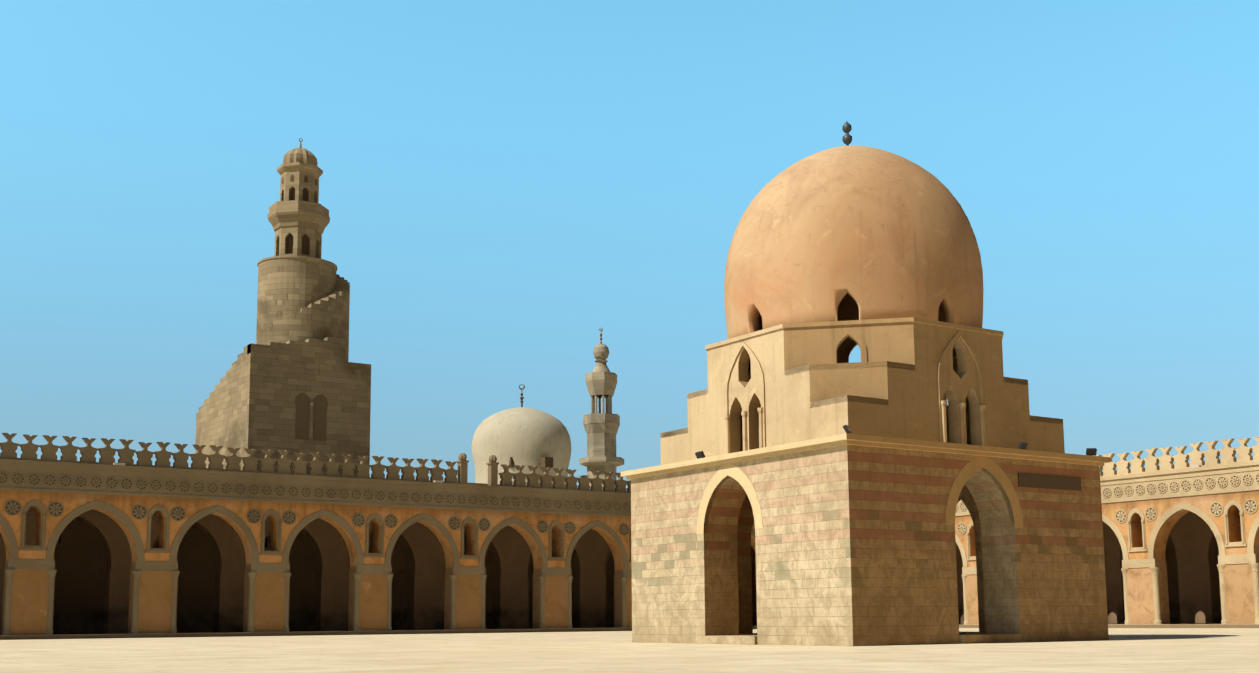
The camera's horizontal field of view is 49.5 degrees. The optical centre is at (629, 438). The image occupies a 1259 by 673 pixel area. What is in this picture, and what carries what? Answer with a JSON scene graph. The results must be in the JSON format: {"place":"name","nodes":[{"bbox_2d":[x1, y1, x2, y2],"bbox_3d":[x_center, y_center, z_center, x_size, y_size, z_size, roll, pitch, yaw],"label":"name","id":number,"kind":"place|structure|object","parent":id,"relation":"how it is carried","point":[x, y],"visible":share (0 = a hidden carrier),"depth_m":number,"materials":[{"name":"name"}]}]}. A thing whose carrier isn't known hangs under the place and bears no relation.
{"place":"outdoors","nodes":[
{"label":"outdoors","id":0,"kind":"place"},
{"bbox_2d":[57,537,158,545],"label":"arcade grilles","id":1,"kind":"object","parent":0,"point":[156,543],"depth_m":95.42,"materials":[{"name":"brown wood"}]},
{"bbox_2d":[282,138,316,185],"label":"minaret ornaments","id":2,"kind":"object","parent":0,"point":[292,178],"visible":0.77,"depth_m":111.00},
{"bbox_2d":[2,569,627,634],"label":"arcade pillars","id":3,"kind":"structure","parent":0,"point":[9,573],"depth_m":86.84,"materials":[{"name":"brown stone"}]},
{"bbox_2d":[0,490,755,634],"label":"arcade wall","id":4,"kind":"structure","parent":0,"point":[29,601],"depth_m":87.69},
{"bbox_2d":[0,433,630,492],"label":"roof crenellations","id":5,"kind":"object","parent":4,"relation":"on","point":[49,450],"visible":0.67,"depth_m":88.77,"materials":[{"name":"beige stone"}]},
{"bbox_2d":[0,459,754,576],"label":"wall","id":6,"kind":"structure","parent":4,"relation":"attached to","point":[51,476],"depth_m":87.62,"materials":[{"name":"beige stone"}]},
{"bbox_2d":[53,625,756,634],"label":"arcade floor mats","id":7,"kind":"object","parent":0,"point":[312,630],"visible":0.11,"depth_m":94.86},
{"bbox_2d":[472,407,570,484],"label":"dome","id":8,"kind":"structure","parent":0,"point":[523,436],"depth_m":160.76,"materials":[{"name":"white paint"}]},
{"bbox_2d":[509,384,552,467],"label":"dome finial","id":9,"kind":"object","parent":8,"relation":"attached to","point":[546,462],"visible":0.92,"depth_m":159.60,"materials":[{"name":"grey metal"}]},
{"bbox_2d":[0,628,1258,672],"bbox_3d":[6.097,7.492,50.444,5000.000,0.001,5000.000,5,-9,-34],"label":"ground","id":10,"kind":"structure","parent":0,"point":[1178,650],"depth_m":33.40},
{"bbox_2d":[195,337,370,475],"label":"minaret base","id":11,"kind":"object","parent":10,"relation":"on","point":[249,402],"visible":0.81,"depth_m":105.39,"materials":[{"name":"beige stone"}]},
{"bbox_2d":[256,255,349,439],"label":"cylindrical minaret tower","id":12,"kind":"structure","parent":11,"relation":"on","point":[302,298],"depth_m":108.11,"materials":[{"name":"beige stone"}]},
{"bbox_2d":[267,142,329,258],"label":"minaret top","id":13,"kind":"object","parent":12,"relation":"on","point":[298,217],"depth_m":110.59,"materials":[{"name":"beige stone"}]},
{"bbox_2d":[295,393,327,440],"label":"blind arched windows","id":14,"kind":"structure","parent":11,"relation":"in","point":[302,402],"depth_m":105.02,"materials":[{"name":"brown stone"}]},
{"bbox_2d":[0,627,631,639],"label":"pillar base","id":15,"kind":"object","parent":10,"relation":"on","point":[305,635],"visible":0.11,"depth_m":87.11,"materials":[{"name":"beige stone"}]},
{"bbox_2d":[0,458,751,634],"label":"arcade interior","id":16,"kind":"object","parent":10,"relation":"on","point":[92,556],"visible":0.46,"depth_m":95.97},
{"bbox_2d":[0,463,756,639],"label":"arcade plinth","id":17,"kind":"structure","parent":10,"relation":"on","point":[21,637],"depth_m":86.65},
{"bbox_2d":[579,330,623,489],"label":"minaret","id":18,"kind":"object","parent":10,"relation":"on","point":[601,429],"visible":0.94,"depth_m":174.14,"materials":[{"name":"stone"}]},
{"bbox_2d":[956,511,1241,623],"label":"arcade interior","id":19,"kind":"object","parent":10,"relation":"on","point":[1191,553],"visible":0.17,"depth_m":95.24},
{"bbox_2d":[0,0,1258,487],"label":"sky","id":20,"kind":"structure","parent":0,"point":[504,184],"materials":[{"name":"blue"}]},
{"bbox_2d":[631,445,1108,645],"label":"fountain cube walls","id":21,"kind":"structure","parent":0,"point":[855,545],"depth_m":46.07,"materials":[{"name":"beige stone"}]},
{"bbox_2d":[696,456,1023,533],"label":"arch moldings","id":22,"kind":"structure","parent":21,"relation":"attached to","point":[970,468],"depth_m":46.21,"materials":[{"name":"beige stone"}]},
{"bbox_2d":[660,317,1064,464],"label":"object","id":23,"kind":"object","parent":21,"relation":"on","point":[889,388],"visible":0.77,"depth_m":46.56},
{"bbox_2d":[724,145,983,362],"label":"dome","id":24,"kind":"structure","parent":23,"relation":"on","point":[848,233],"depth_m":47.89,"materials":[{"name":"paint"}]},
{"bbox_2d":[842,121,851,145],"bbox_3d":[8.371,-11.653,52.457,0.380,1.250,0.380,5,-9,-34],"label":"dome finial","id":25,"kind":"object","parent":24,"relation":"on","point":[847,136],"visible":0.85,"depth_m":52.35,"materials":[{"name":"grey metal"}]},
{"bbox_2d":[724,328,986,453],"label":"window surrounds","id":26,"kind":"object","parent":23,"relation":"attached to","point":[862,345],"depth_m":47.07,"materials":[{"name":"beige stone"}]},
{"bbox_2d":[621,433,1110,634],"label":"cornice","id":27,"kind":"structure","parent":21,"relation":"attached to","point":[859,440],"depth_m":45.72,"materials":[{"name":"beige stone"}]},
{"bbox_2d":[1018,473,1081,490],"bbox_3d":[14.626,1.494,47.442,3.250,0.470,0.050,4,-9,-33],"label":"wall panel","id":28,"kind":"object","parent":21,"relation":"attached to","point":[1047,481],"visible":1,"depth_m":47.38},
{"bbox_2d":[695,425,1096,458],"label":"floodlights","id":29,"kind":"object","parent":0,"point":[1021,445],"visible":0.85,"depth_m":49.04,"materials":[{"name":"black metal"}]},
{"bbox_2d":[751,490,1258,624],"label":"arcade wall","id":30,"kind":"structure","parent":0,"point":[1239,593],"depth_m":90.39,"materials":[{"name":"beige stone"}]},
{"bbox_2d":[955,461,1258,575],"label":"wall","id":31,"kind":"structure","parent":30,"relation":"attached to","point":[1227,478],"depth_m":89.30,"materials":[{"name":"beige stone"}]},
{"bbox_2d":[959,623,1220,624],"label":"arcade floor mats","id":32,"kind":"object","parent":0,"point":[1171,623],"depth_m":93.87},
{"bbox_2d":[959,465,1258,627],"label":"arcade plinth","id":33,"kind":"structure","parent":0,"point":[1178,625],"depth_m":87.93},
{"bbox_2d":[961,563,1258,624],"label":"arcade pillars","id":34,"kind":"structure","parent":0,"point":[1156,595],"depth_m":89.82,"materials":[{"name":"beige stone"}]},
{"bbox_2d":[1108,624,1169,624],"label":"arcade step","id":35,"kind":"object","parent":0,"point":[1138,624],"depth_m":90.52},
{"bbox_2d":[1096,437,1258,476],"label":"roof crenellations","id":36,"kind":"object","parent":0,"point":[1212,454],"visible":0.17,"depth_m":89.33,"materials":[{"name":"beige stone"}]}
]}

